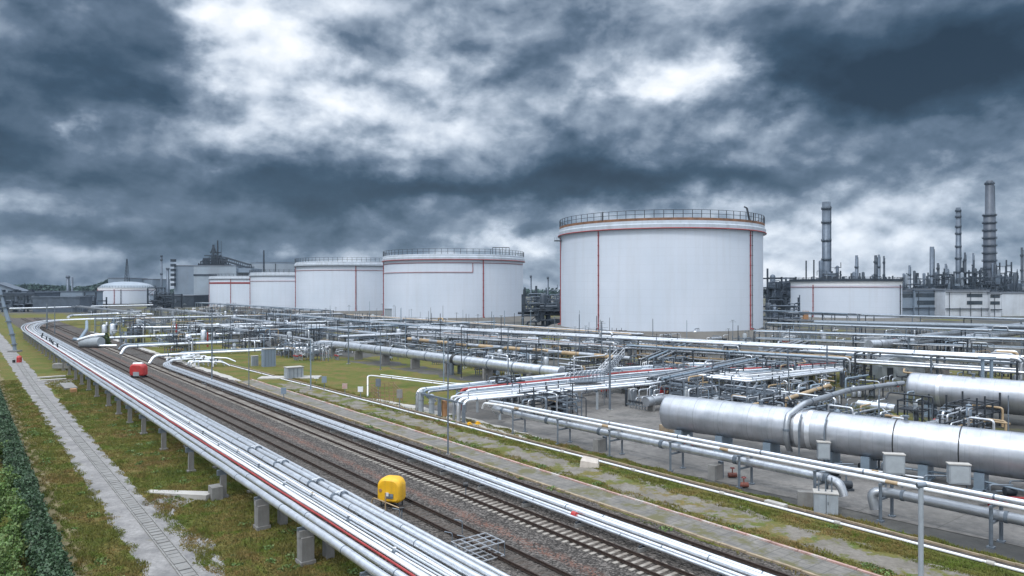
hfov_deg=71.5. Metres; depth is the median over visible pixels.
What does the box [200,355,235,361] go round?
pipe manifold
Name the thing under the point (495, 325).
pipe
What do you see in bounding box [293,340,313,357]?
process module
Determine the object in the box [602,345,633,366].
process module
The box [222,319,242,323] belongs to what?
process module
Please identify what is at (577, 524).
pipe sleeper
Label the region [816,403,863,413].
process module
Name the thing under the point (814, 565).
walkway
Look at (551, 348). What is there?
process module
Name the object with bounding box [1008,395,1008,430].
pole
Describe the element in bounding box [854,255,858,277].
column tower
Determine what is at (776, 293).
process unit
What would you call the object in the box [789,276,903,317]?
storage tank
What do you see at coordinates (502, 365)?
pipe
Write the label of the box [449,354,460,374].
pipe saddle
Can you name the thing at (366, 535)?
pipe
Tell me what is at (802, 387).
process module
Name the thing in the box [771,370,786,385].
vertical drum
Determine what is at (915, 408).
process module
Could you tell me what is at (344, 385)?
marker post
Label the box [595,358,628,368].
process module
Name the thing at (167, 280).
chimney
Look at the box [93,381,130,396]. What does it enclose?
rack support
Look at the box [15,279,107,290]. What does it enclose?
wood
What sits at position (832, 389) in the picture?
pipe rack
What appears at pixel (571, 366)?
process module
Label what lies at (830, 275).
process unit
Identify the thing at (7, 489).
shrub
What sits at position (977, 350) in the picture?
process module
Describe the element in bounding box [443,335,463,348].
process module
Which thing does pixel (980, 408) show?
process module
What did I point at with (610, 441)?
pipe stand
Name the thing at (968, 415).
pipe manifold
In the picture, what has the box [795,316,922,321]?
pipe
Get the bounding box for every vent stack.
[530,275,531,308]
[547,277,548,295]
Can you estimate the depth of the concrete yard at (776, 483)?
63.62 m
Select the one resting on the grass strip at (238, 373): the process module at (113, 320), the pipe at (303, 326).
the process module at (113, 320)
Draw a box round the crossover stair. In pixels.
[565,348,624,393]
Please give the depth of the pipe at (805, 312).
258.26 m
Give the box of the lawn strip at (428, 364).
[367,356,522,376]
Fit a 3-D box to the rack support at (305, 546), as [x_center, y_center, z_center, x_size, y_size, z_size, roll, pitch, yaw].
[-10.175,15.020,42.730,5.600,2.360,0.900,0,0,-38]
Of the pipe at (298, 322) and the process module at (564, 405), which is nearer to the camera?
the process module at (564, 405)
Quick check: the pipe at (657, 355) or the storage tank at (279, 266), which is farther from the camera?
the storage tank at (279, 266)
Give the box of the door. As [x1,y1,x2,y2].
[887,368,892,379]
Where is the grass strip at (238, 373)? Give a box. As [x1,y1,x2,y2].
[95,331,1023,575]
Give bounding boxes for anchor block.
[593,436,606,451]
[708,461,723,480]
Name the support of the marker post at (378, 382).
on the lawn at (352, 375)
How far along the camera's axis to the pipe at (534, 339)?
168.29 m
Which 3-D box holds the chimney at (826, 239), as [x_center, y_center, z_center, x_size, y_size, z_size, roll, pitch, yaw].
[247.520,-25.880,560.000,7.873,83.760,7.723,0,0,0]
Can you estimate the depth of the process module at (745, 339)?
196.47 m
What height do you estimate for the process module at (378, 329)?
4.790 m
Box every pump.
[820,463,853,477]
[828,472,859,490]
[845,459,882,467]
[874,462,882,477]
[908,475,945,487]
[982,484,1012,494]
[996,480,1023,496]
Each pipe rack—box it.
[71,306,141,321]
[115,314,345,323]
[127,326,323,335]
[144,308,223,323]
[186,323,314,345]
[194,303,333,316]
[196,320,423,336]
[226,318,393,344]
[250,322,496,340]
[265,314,445,339]
[338,332,486,351]
[345,315,641,344]
[406,328,1018,379]
[416,336,617,359]
[630,347,851,383]
[638,343,697,365]
[647,360,764,394]
[753,332,1023,351]
[763,311,859,332]
[765,324,1023,354]
[767,342,811,359]
[769,387,833,407]
[783,313,1022,337]
[804,353,1018,377]
[870,353,1018,379]
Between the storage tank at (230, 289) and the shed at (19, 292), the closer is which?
the shed at (19, 292)
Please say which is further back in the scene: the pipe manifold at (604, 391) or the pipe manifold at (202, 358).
the pipe manifold at (202, 358)
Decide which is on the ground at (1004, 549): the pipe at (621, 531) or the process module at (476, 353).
the process module at (476, 353)
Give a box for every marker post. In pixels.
[281,388,285,399]
[322,376,326,388]
[342,383,346,388]
[358,386,362,397]
[376,378,380,389]
[397,389,401,408]
[463,482,467,494]
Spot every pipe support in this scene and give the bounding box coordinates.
[330,348,337,355]
[354,351,362,359]
[381,355,389,363]
[410,359,419,368]
[444,363,446,373]
[482,368,492,379]
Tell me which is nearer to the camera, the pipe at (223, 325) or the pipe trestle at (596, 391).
the pipe trestle at (596, 391)
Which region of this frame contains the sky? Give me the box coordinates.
[0,0,1023,291]
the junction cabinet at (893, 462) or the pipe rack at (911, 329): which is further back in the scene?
the pipe rack at (911, 329)
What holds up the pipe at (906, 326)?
on the pipe rack at (911, 329)
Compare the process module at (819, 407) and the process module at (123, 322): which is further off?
the process module at (123, 322)
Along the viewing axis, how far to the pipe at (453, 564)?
46.72 m
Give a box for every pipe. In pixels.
[9,304,152,308]
[21,318,390,575]
[23,321,407,575]
[26,317,427,575]
[27,324,415,575]
[28,321,429,575]
[29,323,435,575]
[30,323,441,575]
[31,324,449,575]
[32,325,456,575]
[33,329,460,575]
[34,318,482,575]
[36,318,498,575]
[38,318,509,575]
[67,313,153,317]
[72,320,88,340]
[75,306,130,317]
[79,306,134,312]
[84,306,138,312]
[110,333,228,339]
[115,313,321,318]
[117,313,335,318]
[118,340,231,349]
[119,340,261,354]
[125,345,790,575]
[127,325,276,327]
[134,324,324,326]
[141,313,343,318]
[145,325,325,327]
[146,308,210,314]
[148,347,308,363]
[150,307,217,314]
[161,308,221,319]
[163,354,734,575]
[164,354,744,575]
[165,354,767,575]
[168,355,774,575]
[176,346,301,356]
[188,322,300,340]
[190,318,425,330]
[190,322,307,340]
[195,302,322,310]
[197,322,312,342]
[199,302,330,315]
[199,318,429,325]
[204,302,332,315]
[225,362,1023,566]
[228,318,378,334]
[230,365,1023,572]
[231,317,385,334]
[233,365,1023,568]
[234,317,387,340]
[237,317,394,334]
[253,321,495,330]
[258,321,492,330]
[261,313,419,326]
[262,317,415,331]
[270,317,425,331]
[271,312,460,327]
[272,313,435,326]
[272,328,381,345]
[312,340,564,374]
[338,329,513,337]
[341,328,502,335]
[347,314,631,340]
[348,315,630,335]
[351,337,433,342]
[354,314,643,334]
[354,335,505,343]
[367,368,603,396]
[376,340,587,361]
[380,374,459,383]
[407,327,1009,359]
[407,337,631,360]
[409,326,1022,379]
[410,334,1023,373]
[415,331,613,347]
[416,361,813,409]
[418,334,1015,370]
[419,326,1023,357]
[420,326,1023,377]
[421,334,1018,369]
[421,334,1018,370]
[423,361,817,398]
[425,331,621,346]
[427,362,829,401]
[447,332,630,355]
[450,366,842,405]
[452,367,843,419]
[454,364,842,413]
[457,368,843,421]
[458,365,842,399]
[459,362,833,409]
[463,369,842,405]
[466,363,845,410]
[481,402,1023,510]
[488,400,1023,504]
[491,406,848,496]
[626,344,843,359]
[634,354,753,362]
[637,344,851,358]
[639,353,845,373]
[640,343,680,359]
[645,345,850,372]
[648,343,685,359]
[648,357,745,378]
[657,343,693,359]
[657,358,750,393]
[661,357,758,379]
[671,358,764,379]
[702,443,1020,505]
[754,330,1023,338]
[755,331,1023,341]
[756,337,1023,346]
[756,338,1023,348]
[757,338,1023,347]
[760,340,795,358]
[763,310,847,313]
[763,317,860,329]
[763,318,852,329]
[765,322,1015,329]
[767,323,1023,331]
[768,322,1023,330]
[770,330,1012,337]
[770,340,802,351]
[772,386,815,405]
[774,382,823,405]
[775,310,857,320]
[782,312,1023,319]
[783,381,904,452]
[785,384,831,406]
[795,312,1023,318]
[798,414,801,456]
[799,350,1018,365]
[810,350,1010,361]
[814,320,1023,329]
[823,417,826,466]
[854,467,922,477]
[862,352,1016,369]
[865,331,1022,347]
[867,350,1018,367]
[867,487,1023,525]
[905,467,1023,491]
[914,322,1023,340]
[994,350,1018,354]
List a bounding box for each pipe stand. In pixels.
[510,408,526,433]
[555,417,572,444]
[608,427,624,456]
[667,439,685,471]
[736,452,754,488]
[813,467,828,488]
[876,479,895,522]
[986,501,1005,549]
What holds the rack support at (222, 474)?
on the ballast bed
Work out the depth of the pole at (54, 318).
246.01 m
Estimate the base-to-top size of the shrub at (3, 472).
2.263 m
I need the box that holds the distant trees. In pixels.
[170,287,764,296]
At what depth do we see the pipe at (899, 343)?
170.30 m
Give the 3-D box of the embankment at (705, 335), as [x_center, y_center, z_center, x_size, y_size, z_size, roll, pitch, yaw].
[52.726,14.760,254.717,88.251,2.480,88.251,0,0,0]
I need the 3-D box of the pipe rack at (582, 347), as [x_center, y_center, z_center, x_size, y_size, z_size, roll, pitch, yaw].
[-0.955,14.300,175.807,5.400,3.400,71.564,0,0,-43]
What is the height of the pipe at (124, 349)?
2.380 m
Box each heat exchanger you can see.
[233,332,242,337]
[260,341,269,347]
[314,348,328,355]
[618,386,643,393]
[642,394,670,411]
[709,336,721,339]
[857,400,896,417]
[926,419,941,423]
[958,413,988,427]
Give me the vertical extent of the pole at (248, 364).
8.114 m
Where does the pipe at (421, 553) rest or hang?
on the rack support at (222, 474)
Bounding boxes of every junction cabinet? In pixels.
[816,440,830,462]
[882,452,905,487]
[945,462,971,496]
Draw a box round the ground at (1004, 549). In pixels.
[0,295,1023,562]
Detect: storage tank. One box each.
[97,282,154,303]
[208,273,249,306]
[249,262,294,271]
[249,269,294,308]
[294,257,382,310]
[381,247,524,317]
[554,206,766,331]
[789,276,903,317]
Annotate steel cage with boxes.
[451,532,504,561]
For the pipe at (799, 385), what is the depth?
89.68 m
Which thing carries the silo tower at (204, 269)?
on the ground at (1004, 549)
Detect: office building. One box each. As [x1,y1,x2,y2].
[902,287,912,314]
[906,286,945,315]
[934,286,990,316]
[986,288,1001,316]
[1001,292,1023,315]
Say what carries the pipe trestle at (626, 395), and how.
on the concrete yard at (776, 483)
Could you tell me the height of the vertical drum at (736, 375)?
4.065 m
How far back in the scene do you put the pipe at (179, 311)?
359.24 m
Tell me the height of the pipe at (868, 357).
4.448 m
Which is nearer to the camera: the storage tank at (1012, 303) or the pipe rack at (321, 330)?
the pipe rack at (321, 330)
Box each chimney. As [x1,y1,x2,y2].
[66,275,69,290]
[160,255,162,293]
[166,268,169,293]
[821,201,831,275]
[929,247,934,283]
[955,207,961,277]
[982,180,997,287]
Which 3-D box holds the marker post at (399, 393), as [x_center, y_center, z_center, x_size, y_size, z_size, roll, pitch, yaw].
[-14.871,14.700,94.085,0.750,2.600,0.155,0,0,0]
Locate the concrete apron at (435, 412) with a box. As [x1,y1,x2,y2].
[370,398,542,438]
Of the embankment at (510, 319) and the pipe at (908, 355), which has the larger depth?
the embankment at (510, 319)
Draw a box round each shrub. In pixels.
[0,439,10,458]
[0,464,14,485]
[0,473,20,506]
[0,492,24,522]
[0,503,30,542]
[0,533,29,573]
[0,538,36,575]
[103,333,111,344]
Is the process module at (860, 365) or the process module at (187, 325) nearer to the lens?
the process module at (860, 365)
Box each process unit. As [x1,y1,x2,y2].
[0,295,38,311]
[84,292,106,307]
[147,287,182,308]
[518,293,559,326]
[524,285,559,314]
[763,268,796,315]
[763,295,803,326]
[805,260,841,277]
[850,272,864,278]
[903,270,927,288]
[918,269,952,288]
[943,271,975,289]
[961,267,1018,291]
[962,260,986,287]
[992,260,1011,291]
[1004,273,1023,291]
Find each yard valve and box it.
[728,467,736,476]
[740,477,748,486]
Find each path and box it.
[0,334,212,575]
[43,378,73,384]
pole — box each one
[44,303,47,328]
[54,304,54,333]
[211,313,212,378]
[248,343,248,386]
[308,339,312,389]
[347,324,350,363]
[379,329,381,369]
[439,338,446,383]
[446,336,449,454]
[460,326,462,378]
[498,315,504,345]
[503,325,512,374]
[558,334,558,366]
[600,321,602,361]
[606,343,612,410]
[788,356,788,391]
[826,346,829,382]
[878,395,879,467]
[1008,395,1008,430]
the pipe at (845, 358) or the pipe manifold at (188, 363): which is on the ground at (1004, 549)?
the pipe manifold at (188, 363)
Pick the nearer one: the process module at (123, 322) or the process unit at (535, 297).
the process module at (123, 322)
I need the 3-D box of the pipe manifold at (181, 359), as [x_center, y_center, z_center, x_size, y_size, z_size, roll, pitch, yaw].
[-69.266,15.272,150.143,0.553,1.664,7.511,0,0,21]
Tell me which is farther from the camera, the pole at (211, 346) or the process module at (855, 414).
the pole at (211, 346)
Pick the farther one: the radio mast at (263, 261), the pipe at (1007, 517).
the radio mast at (263, 261)
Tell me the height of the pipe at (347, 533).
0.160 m
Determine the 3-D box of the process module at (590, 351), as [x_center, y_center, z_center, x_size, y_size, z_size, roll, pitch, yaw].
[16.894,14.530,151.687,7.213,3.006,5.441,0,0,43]
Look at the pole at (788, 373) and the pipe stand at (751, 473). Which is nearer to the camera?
the pipe stand at (751, 473)
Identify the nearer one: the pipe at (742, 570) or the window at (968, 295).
the pipe at (742, 570)
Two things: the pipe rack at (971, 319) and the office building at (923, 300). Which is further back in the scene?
the office building at (923, 300)
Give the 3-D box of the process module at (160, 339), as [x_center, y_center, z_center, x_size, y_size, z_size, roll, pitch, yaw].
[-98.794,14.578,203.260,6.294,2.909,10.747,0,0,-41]
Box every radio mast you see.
[124,259,129,281]
[263,250,264,271]
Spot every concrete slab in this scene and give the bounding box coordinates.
[37,375,65,377]
[37,378,65,381]
[257,375,321,378]
[764,499,787,507]
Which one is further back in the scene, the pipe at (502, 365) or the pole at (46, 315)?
the pole at (46, 315)
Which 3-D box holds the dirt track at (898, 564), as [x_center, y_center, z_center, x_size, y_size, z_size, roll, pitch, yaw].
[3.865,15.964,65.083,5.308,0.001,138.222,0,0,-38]
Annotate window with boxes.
[0,297,12,300]
[902,294,912,297]
[916,293,934,296]
[917,301,934,304]
[967,294,981,296]
[967,301,981,304]
[990,301,999,304]
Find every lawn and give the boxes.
[82,327,260,357]
[232,356,473,404]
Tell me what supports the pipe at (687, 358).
on the pipe rack at (762, 356)
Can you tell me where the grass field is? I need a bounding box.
[9,314,128,327]
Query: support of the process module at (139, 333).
on the grass strip at (238, 373)
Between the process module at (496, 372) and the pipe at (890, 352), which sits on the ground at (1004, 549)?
the process module at (496, 372)
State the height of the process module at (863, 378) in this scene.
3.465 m
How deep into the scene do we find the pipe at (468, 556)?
46.96 m
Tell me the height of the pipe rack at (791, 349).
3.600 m
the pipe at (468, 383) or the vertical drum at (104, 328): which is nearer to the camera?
the pipe at (468, 383)
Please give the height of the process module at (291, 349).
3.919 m
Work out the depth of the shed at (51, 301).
470.00 m
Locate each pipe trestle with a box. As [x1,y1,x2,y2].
[416,392,465,422]
[456,389,500,419]
[575,390,597,409]
[606,388,627,405]
[841,364,845,387]
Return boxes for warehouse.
[0,282,27,291]
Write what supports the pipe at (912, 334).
on the pipe rack at (856, 336)
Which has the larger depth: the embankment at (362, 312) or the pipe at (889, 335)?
the embankment at (362, 312)
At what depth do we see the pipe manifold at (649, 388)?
97.59 m
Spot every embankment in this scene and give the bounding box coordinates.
[291,310,381,314]
[376,314,534,321]
[547,323,780,340]
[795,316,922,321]
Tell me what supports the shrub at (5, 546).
on the ground at (1004, 549)
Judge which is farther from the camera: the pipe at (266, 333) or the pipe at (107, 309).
the pipe at (107, 309)
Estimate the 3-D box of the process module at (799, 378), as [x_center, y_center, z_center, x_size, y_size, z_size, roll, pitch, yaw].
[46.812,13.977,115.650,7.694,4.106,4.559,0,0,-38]
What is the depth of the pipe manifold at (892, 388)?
110.08 m
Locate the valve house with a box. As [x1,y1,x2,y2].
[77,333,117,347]
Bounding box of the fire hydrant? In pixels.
[12,356,21,362]
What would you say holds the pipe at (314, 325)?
on the pipe rack at (321, 330)
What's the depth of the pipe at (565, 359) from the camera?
154.22 m
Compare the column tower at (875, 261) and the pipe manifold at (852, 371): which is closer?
the pipe manifold at (852, 371)
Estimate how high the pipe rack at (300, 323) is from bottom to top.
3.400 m
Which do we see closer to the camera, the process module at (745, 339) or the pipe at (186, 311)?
the process module at (745, 339)
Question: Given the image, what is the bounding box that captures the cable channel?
[13,357,200,575]
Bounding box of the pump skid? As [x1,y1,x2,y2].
[983,421,1009,428]
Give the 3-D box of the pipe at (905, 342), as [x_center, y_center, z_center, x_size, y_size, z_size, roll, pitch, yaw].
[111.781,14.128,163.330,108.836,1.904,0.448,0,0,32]
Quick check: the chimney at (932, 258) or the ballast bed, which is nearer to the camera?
the ballast bed
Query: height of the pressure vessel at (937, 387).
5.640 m
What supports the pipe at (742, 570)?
on the pipe sleeper at (641, 548)
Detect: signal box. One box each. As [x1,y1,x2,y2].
[130,362,147,377]
[371,475,405,509]
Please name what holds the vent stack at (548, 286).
on the ground at (1004, 549)
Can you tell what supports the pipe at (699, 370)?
on the pipe rack at (695, 378)
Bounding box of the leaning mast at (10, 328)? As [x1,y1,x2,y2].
[0,287,21,351]
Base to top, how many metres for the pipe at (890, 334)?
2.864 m
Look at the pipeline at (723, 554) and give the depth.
54.99 m
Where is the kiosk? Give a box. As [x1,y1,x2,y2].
[384,308,391,316]
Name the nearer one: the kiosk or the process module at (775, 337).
the process module at (775, 337)
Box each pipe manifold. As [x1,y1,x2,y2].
[164,348,181,352]
[170,357,192,363]
[187,359,204,365]
[190,359,216,366]
[193,356,216,363]
[198,359,229,366]
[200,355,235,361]
[293,349,301,360]
[299,349,306,359]
[334,349,342,359]
[474,368,481,374]
[601,388,616,397]
[626,388,648,410]
[627,356,637,366]
[647,385,662,405]
[785,379,801,390]
[813,374,834,383]
[834,337,844,345]
[838,371,861,385]
[842,398,876,413]
[846,363,861,377]
[880,375,899,391]
[891,415,908,419]
[933,404,960,421]
[948,407,981,427]
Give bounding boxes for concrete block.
[208,483,222,500]
[797,490,812,507]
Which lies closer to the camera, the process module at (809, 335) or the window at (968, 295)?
the process module at (809, 335)
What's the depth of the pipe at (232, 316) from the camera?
316.06 m
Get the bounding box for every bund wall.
[224,306,704,346]
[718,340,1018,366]
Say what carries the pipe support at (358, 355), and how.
on the ground at (1004, 549)
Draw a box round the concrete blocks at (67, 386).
[52,363,77,389]
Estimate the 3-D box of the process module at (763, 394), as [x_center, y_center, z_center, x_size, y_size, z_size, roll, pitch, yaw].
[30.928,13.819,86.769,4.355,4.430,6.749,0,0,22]
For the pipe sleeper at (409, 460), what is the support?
on the ballast bed
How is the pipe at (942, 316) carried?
on the pipe rack at (971, 319)
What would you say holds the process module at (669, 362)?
on the ground at (1004, 549)
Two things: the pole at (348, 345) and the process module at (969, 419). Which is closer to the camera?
the process module at (969, 419)
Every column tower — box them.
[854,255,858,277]
[873,255,877,278]
[877,255,880,278]
[882,256,884,278]
[908,265,910,288]
[936,263,939,283]
[963,252,966,286]
[1020,247,1023,283]
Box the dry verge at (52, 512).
[0,370,93,575]
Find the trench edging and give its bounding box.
[240,367,1023,569]
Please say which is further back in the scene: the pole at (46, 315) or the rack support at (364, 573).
the pole at (46, 315)
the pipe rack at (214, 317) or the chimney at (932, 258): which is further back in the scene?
the chimney at (932, 258)
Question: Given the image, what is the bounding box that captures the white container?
[860,337,885,348]
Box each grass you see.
[275,374,1023,575]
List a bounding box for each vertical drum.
[102,322,106,332]
[110,321,114,334]
[185,331,196,348]
[200,327,206,340]
[287,329,295,342]
[395,326,400,337]
[497,345,507,359]
[512,382,525,405]
[543,352,553,365]
[724,368,740,382]
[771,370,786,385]
[821,330,827,342]
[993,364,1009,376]
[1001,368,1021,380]
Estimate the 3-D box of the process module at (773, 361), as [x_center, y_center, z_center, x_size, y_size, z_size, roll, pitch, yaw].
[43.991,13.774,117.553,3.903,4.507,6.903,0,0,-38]
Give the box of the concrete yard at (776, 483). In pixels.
[428,392,1023,546]
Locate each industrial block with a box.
[108,278,147,282]
[143,279,169,293]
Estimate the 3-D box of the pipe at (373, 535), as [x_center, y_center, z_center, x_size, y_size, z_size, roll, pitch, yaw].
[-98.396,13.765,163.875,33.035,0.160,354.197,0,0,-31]
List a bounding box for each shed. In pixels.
[0,289,60,309]
[32,296,92,311]
[35,291,103,304]
[151,295,208,306]
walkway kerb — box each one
[234,380,819,575]
[250,379,881,575]
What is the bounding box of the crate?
[659,424,673,432]
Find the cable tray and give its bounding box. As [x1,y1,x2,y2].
[29,331,416,575]
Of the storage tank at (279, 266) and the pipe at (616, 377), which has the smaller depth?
the pipe at (616, 377)
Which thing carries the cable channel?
on the path at (148, 550)
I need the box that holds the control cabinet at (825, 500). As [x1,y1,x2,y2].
[812,476,838,514]
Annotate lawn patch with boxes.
[802,375,905,386]
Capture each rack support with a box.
[40,344,55,353]
[61,358,90,370]
[66,362,95,374]
[72,365,108,379]
[78,370,112,384]
[85,375,120,390]
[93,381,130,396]
[105,388,146,406]
[115,395,158,414]
[125,402,173,423]
[139,409,192,434]
[158,424,212,450]
[185,442,245,472]
[217,463,283,497]
[253,483,334,530]
[295,509,384,566]
[359,547,457,575]
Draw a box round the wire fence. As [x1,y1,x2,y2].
[371,382,402,401]
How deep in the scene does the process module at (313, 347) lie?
156.73 m
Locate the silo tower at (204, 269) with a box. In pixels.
[193,245,260,294]
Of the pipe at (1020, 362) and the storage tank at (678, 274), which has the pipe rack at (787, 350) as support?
the pipe at (1020, 362)
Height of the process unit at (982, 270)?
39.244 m
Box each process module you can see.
[94,316,121,332]
[116,315,144,326]
[119,327,141,343]
[128,322,144,342]
[145,321,156,333]
[149,320,173,332]
[150,333,177,341]
[151,305,161,315]
[162,315,174,321]
[165,329,190,338]
[166,329,185,348]
[170,337,199,350]
[171,321,198,333]
[205,308,219,318]
[208,327,237,339]
[208,328,236,339]
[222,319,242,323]
[222,337,245,353]
[226,303,235,311]
[233,307,247,313]
[235,324,261,331]
[243,333,273,347]
[246,327,278,347]
[247,310,260,314]
[248,322,265,334]
[272,308,288,316]
[274,324,292,335]
[277,335,292,355]
[281,340,301,357]
[289,316,307,323]
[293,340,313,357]
[296,324,319,345]
[302,342,331,360]
[314,330,332,340]
[319,311,332,316]
[321,317,336,330]
[354,313,372,323]
[357,336,379,345]
[359,325,381,338]
[385,334,400,347]
[390,344,407,348]
[414,345,426,350]
[421,343,442,352]
[441,340,468,355]
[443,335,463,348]
[455,348,479,355]
[467,346,501,367]
[469,351,493,357]
[481,335,507,344]
[483,352,519,375]
[486,372,524,401]
[502,340,528,353]
[503,353,524,361]
[511,380,579,418]
[516,343,548,363]
[540,345,560,359]
[545,392,586,420]
[557,346,573,356]
[559,363,582,371]
[570,354,607,371]
[573,349,598,362]
[580,348,603,360]
[586,327,607,342]
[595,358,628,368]
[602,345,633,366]
[609,335,641,352]
[645,343,674,364]
[649,356,688,364]
[653,357,693,368]
[656,333,680,345]
[659,377,701,396]
[660,356,689,363]
[666,381,714,393]
[669,375,716,398]
[673,353,707,362]
[680,385,717,398]
[704,379,745,397]
[712,364,745,391]
[713,379,755,392]
[717,376,777,402]
[721,382,760,394]
[724,350,751,360]
[724,395,748,402]
[732,335,756,341]
[746,383,780,404]
[749,385,784,400]
[755,357,796,387]
[758,372,790,390]
[759,390,794,406]
[762,360,803,383]
[765,334,782,342]
[774,388,835,411]
[777,359,817,387]
[778,326,793,336]
[789,401,840,410]
[790,329,816,344]
[791,380,820,403]
[796,382,841,408]
[797,363,840,385]
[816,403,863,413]
[825,408,871,415]
[842,372,883,399]
[845,353,878,374]
[854,407,902,419]
[865,364,872,375]
[884,333,906,348]
[885,391,937,421]
[896,368,932,390]
[905,329,932,334]
[910,337,938,349]
[936,338,960,351]
[939,411,994,429]
[941,391,1006,430]
[948,340,972,352]
[960,362,1002,376]
[963,343,994,352]
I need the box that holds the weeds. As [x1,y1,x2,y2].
[17,396,896,575]
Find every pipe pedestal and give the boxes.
[418,390,423,411]
[428,394,434,413]
[441,400,446,416]
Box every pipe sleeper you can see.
[378,447,387,451]
[407,458,417,462]
[440,470,451,474]
[477,484,489,489]
[522,501,534,507]
[574,521,587,527]
[637,545,650,552]
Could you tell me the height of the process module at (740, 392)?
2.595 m
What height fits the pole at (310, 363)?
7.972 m
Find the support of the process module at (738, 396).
on the ground at (1004, 549)
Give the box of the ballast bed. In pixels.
[10,317,809,575]
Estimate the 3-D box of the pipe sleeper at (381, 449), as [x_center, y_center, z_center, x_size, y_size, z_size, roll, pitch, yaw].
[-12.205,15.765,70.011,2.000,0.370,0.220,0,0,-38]
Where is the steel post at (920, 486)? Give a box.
[916,482,926,575]
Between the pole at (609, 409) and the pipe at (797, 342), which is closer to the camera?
the pole at (609, 409)
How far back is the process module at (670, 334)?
185.12 m
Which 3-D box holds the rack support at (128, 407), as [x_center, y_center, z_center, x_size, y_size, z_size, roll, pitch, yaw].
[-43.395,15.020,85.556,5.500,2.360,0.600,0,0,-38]
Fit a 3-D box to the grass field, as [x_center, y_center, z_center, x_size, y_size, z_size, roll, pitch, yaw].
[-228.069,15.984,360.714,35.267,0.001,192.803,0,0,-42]
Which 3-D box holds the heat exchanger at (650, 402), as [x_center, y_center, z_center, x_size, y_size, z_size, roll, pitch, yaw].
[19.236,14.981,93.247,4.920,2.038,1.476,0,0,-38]
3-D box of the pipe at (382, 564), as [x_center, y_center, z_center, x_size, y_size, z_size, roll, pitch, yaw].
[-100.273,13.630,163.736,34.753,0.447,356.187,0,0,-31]
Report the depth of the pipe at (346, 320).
255.28 m
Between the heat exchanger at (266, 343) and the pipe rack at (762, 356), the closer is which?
the pipe rack at (762, 356)
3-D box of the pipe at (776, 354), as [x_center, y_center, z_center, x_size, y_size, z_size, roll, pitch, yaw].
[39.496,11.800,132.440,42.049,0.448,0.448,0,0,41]
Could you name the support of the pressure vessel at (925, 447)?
on the concrete yard at (776, 483)
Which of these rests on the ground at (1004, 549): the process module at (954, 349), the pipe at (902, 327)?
the process module at (954, 349)
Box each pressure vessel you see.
[659,395,1023,491]
[905,372,1023,423]
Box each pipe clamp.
[247,445,261,453]
[273,459,288,467]
[307,477,324,487]
[330,490,348,500]
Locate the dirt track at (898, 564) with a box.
[279,382,976,575]
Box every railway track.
[21,318,573,575]
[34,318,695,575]
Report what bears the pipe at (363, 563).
on the rack support at (96, 389)
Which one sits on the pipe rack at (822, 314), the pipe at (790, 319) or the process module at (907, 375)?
the pipe at (790, 319)
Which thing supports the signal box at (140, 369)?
on the ballast bed
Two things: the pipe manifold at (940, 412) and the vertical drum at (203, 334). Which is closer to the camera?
the pipe manifold at (940, 412)
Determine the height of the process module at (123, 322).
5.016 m
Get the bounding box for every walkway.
[92,332,240,380]
[240,380,871,575]
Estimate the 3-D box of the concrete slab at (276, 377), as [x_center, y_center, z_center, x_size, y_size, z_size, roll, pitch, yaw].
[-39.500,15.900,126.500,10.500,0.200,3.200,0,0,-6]
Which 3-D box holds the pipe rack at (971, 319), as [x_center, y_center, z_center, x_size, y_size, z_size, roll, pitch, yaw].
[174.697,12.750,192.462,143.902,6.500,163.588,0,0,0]
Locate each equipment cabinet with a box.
[251,355,257,365]
[261,348,275,366]
[284,366,303,378]
[628,388,636,404]
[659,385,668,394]
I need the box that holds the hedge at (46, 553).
[0,389,75,575]
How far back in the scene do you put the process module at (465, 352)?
151.26 m
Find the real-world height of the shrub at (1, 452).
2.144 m
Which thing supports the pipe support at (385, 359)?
on the ground at (1004, 549)
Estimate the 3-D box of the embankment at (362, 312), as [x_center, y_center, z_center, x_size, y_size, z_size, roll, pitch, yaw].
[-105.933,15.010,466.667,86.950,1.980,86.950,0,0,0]
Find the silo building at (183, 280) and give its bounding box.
[170,259,193,294]
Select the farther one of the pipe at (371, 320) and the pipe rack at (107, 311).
the pipe rack at (107, 311)
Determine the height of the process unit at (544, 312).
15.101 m
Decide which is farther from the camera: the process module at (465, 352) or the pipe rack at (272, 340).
the pipe rack at (272, 340)
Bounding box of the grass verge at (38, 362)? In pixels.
[0,314,359,575]
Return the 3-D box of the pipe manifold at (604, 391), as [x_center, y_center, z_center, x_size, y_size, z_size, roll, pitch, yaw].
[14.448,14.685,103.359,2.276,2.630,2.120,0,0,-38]
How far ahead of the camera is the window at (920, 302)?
409.87 m
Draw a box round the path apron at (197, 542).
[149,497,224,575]
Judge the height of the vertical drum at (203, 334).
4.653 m
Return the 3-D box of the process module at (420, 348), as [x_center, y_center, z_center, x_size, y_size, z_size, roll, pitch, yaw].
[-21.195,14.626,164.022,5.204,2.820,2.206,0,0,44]
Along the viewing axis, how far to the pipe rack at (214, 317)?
314.40 m

